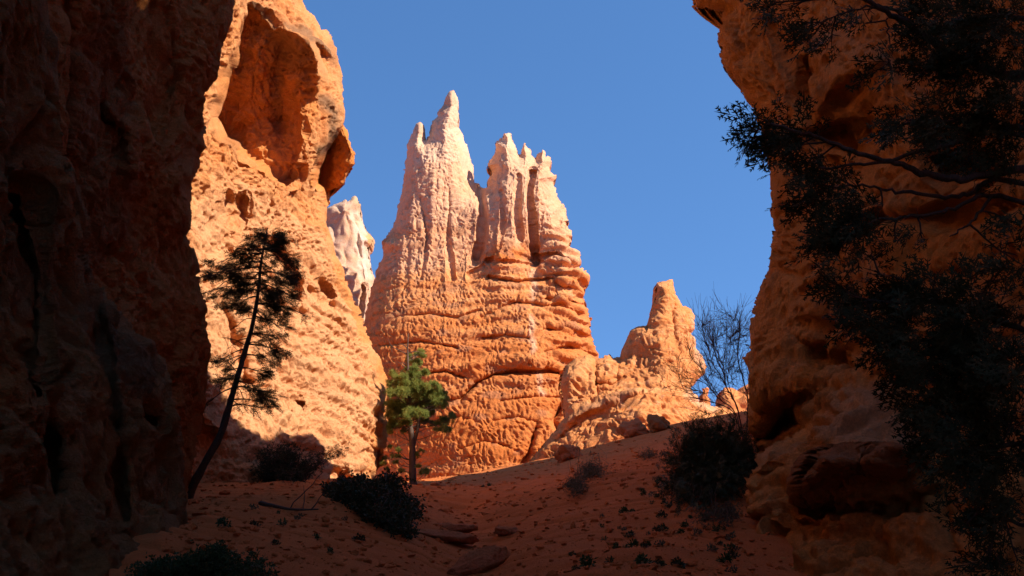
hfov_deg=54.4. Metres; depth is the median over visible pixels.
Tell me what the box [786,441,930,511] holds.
boulder
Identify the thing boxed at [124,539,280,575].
shrub
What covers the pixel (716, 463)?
juniper bush
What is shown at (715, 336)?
bare shrub
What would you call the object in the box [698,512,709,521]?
plant
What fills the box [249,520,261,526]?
plant
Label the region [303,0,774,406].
sky
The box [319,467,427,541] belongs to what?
bush
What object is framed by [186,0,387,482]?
cliff
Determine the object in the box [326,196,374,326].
hoodoo spire
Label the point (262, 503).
fallen branch
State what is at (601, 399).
hoodoo tower
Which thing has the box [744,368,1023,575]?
rock outcrop
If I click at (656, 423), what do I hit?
boulder
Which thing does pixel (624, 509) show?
plant
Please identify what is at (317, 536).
plant
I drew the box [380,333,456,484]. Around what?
pine tree
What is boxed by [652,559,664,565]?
plant
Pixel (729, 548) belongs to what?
plant
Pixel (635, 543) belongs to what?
plant
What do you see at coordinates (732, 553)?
plant
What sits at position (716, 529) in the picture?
plant
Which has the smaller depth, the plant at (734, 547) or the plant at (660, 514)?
the plant at (734, 547)
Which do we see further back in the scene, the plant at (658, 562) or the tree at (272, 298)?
the tree at (272, 298)
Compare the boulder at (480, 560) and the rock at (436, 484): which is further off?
the rock at (436, 484)
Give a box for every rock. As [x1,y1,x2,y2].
[417,529,478,544]
[430,482,444,485]
[436,522,478,532]
[493,526,518,535]
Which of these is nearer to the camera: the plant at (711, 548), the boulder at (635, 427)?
the plant at (711, 548)
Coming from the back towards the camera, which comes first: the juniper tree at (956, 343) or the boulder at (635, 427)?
the boulder at (635, 427)
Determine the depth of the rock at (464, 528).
16.36 m
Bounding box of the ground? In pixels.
[109,411,809,575]
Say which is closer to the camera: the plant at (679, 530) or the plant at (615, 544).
the plant at (615, 544)
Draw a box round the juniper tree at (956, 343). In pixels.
[714,0,1023,575]
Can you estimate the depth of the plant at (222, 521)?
11.12 m
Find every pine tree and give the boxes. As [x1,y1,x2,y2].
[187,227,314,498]
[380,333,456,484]
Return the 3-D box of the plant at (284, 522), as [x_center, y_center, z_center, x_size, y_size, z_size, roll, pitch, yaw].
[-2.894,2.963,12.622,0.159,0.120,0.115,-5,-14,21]
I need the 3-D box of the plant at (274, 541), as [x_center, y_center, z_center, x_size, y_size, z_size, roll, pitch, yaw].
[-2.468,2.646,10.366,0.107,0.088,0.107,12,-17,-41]
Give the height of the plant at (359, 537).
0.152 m
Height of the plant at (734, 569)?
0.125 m
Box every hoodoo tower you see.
[364,90,598,480]
[529,279,736,461]
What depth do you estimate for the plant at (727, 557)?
10.65 m
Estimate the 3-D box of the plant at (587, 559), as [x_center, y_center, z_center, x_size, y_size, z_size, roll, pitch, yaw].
[0.783,2.818,10.239,0.207,0.171,0.208,-3,-13,12]
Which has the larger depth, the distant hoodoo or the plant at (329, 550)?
the distant hoodoo
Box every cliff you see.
[47,0,235,499]
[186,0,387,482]
[692,0,1023,466]
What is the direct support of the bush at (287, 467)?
on the ground
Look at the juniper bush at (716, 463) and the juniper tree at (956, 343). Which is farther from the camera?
the juniper bush at (716, 463)
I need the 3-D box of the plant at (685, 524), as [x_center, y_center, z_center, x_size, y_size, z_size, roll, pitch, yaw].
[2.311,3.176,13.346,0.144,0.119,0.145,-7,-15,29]
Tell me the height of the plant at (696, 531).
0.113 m
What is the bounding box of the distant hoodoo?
[700,387,710,404]
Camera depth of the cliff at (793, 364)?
15.49 m
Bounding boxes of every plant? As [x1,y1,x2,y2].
[215,516,231,527]
[249,503,258,508]
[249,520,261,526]
[271,539,280,544]
[276,517,286,525]
[312,533,322,539]
[327,546,333,553]
[351,532,364,540]
[579,554,597,566]
[604,556,613,562]
[612,542,618,548]
[618,506,627,513]
[623,530,635,536]
[625,538,638,547]
[636,553,652,563]
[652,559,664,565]
[654,523,668,531]
[654,540,664,546]
[656,509,667,517]
[670,556,685,568]
[676,528,684,533]
[678,521,688,527]
[692,527,702,534]
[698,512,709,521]
[706,543,718,550]
[711,523,719,531]
[715,552,732,563]
[722,543,733,550]
[724,531,735,540]
[724,564,737,572]
[727,549,740,558]
[731,543,739,550]
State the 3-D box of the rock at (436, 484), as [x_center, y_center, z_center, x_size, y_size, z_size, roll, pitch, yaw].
[-2.198,5.865,29.474,0.464,0.246,0.438,0,-13,0]
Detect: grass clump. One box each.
[557,471,590,498]
[567,443,615,482]
[636,446,658,460]
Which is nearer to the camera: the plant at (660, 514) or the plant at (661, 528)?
the plant at (661, 528)
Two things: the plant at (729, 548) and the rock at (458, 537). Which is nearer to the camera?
the plant at (729, 548)
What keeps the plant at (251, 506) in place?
on the ground
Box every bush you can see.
[248,439,349,482]
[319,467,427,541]
[648,408,768,517]
[685,497,746,530]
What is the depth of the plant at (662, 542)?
11.22 m
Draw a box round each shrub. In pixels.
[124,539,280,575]
[644,291,752,439]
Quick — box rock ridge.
[715,384,748,411]
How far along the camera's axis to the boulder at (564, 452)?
39.76 m
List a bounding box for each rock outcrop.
[0,0,188,575]
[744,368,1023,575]
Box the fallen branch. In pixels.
[258,472,328,510]
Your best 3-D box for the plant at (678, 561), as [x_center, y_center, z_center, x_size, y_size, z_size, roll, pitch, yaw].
[1.717,2.833,10.260,0.182,0.150,0.184,-1,-13,6]
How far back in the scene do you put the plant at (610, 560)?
10.38 m
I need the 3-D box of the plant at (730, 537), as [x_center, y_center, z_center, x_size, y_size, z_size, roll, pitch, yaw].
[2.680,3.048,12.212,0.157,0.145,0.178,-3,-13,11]
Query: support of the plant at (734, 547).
on the ground
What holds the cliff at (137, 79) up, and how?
on the ground
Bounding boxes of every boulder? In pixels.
[447,544,510,575]
[553,444,582,462]
[615,418,649,438]
[646,414,669,432]
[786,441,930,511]
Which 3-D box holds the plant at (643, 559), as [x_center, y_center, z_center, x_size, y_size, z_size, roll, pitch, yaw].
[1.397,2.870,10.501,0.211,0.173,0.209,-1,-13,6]
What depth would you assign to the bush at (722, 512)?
13.12 m
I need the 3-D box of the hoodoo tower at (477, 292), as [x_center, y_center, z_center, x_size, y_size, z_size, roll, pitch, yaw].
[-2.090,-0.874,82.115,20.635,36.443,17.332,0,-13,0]
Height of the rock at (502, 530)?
0.204 m
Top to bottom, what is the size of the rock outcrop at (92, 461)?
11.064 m
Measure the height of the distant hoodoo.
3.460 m
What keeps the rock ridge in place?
on the ground
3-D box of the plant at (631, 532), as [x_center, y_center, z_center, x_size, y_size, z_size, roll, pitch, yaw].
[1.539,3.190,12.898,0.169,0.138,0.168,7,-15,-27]

